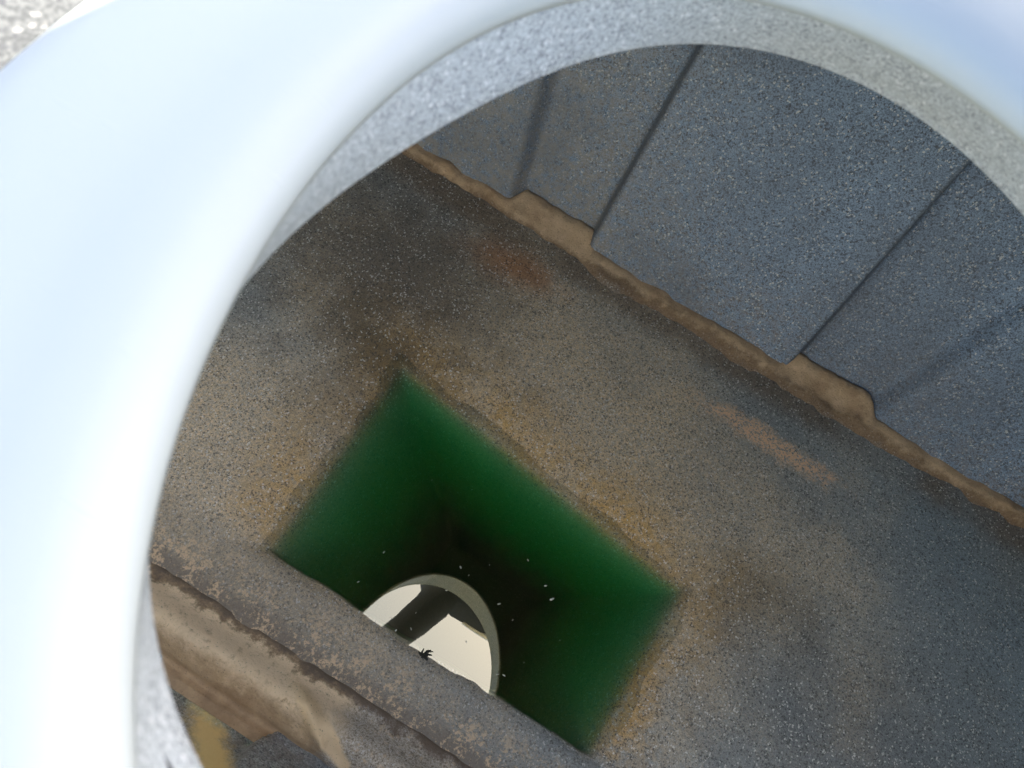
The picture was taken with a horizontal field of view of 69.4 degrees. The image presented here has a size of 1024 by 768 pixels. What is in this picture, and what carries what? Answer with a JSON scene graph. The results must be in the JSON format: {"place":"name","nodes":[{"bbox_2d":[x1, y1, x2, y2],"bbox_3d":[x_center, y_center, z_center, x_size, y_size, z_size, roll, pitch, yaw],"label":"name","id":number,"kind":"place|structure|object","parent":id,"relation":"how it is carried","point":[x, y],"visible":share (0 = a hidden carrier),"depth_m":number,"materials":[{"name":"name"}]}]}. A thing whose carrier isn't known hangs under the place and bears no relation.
{"place":"outdoors","nodes":[
{"label":"outdoors","id":0,"kind":"place"},
{"bbox_2d":[0,0,1023,767],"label":"tank","id":1,"kind":"object","parent":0,"point":[418,384],"visible":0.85,"depth_m":1.70,"materials":[{"name":"grey concrete"}]},
{"bbox_2d":[149,560,471,767],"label":"mud","id":2,"kind":"structure","parent":1,"relation":"on","point":[222,663],"depth_m":1.36,"materials":[{"name":"brown soil"}]},
{"bbox_2d":[0,0,1023,767],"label":"collar ring","id":3,"kind":"object","parent":1,"relation":"on","point":[162,162],"visible":1,"depth_m":0.32,"materials":[{"name":"white plastic"}]},
{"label":"water","id":4,"kind":"structure","parent":1,"relation":"in","visible":0},
{"bbox_2d":[418,648,432,660],"bbox_3d":[-0.172,0.542,1.472,0.030,0.006,0.030,5,66,-10],"label":"debris clump","id":5,"kind":"object","parent":4,"relation":"on","point":[425,654],"visible":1,"depth_m":1.47,"materials":[{"name":"black"}]},
{"bbox_2d":[401,143,1023,527],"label":"sand","id":6,"kind":"structure","parent":0,"point":[825,392],"depth_m":1.90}
]}

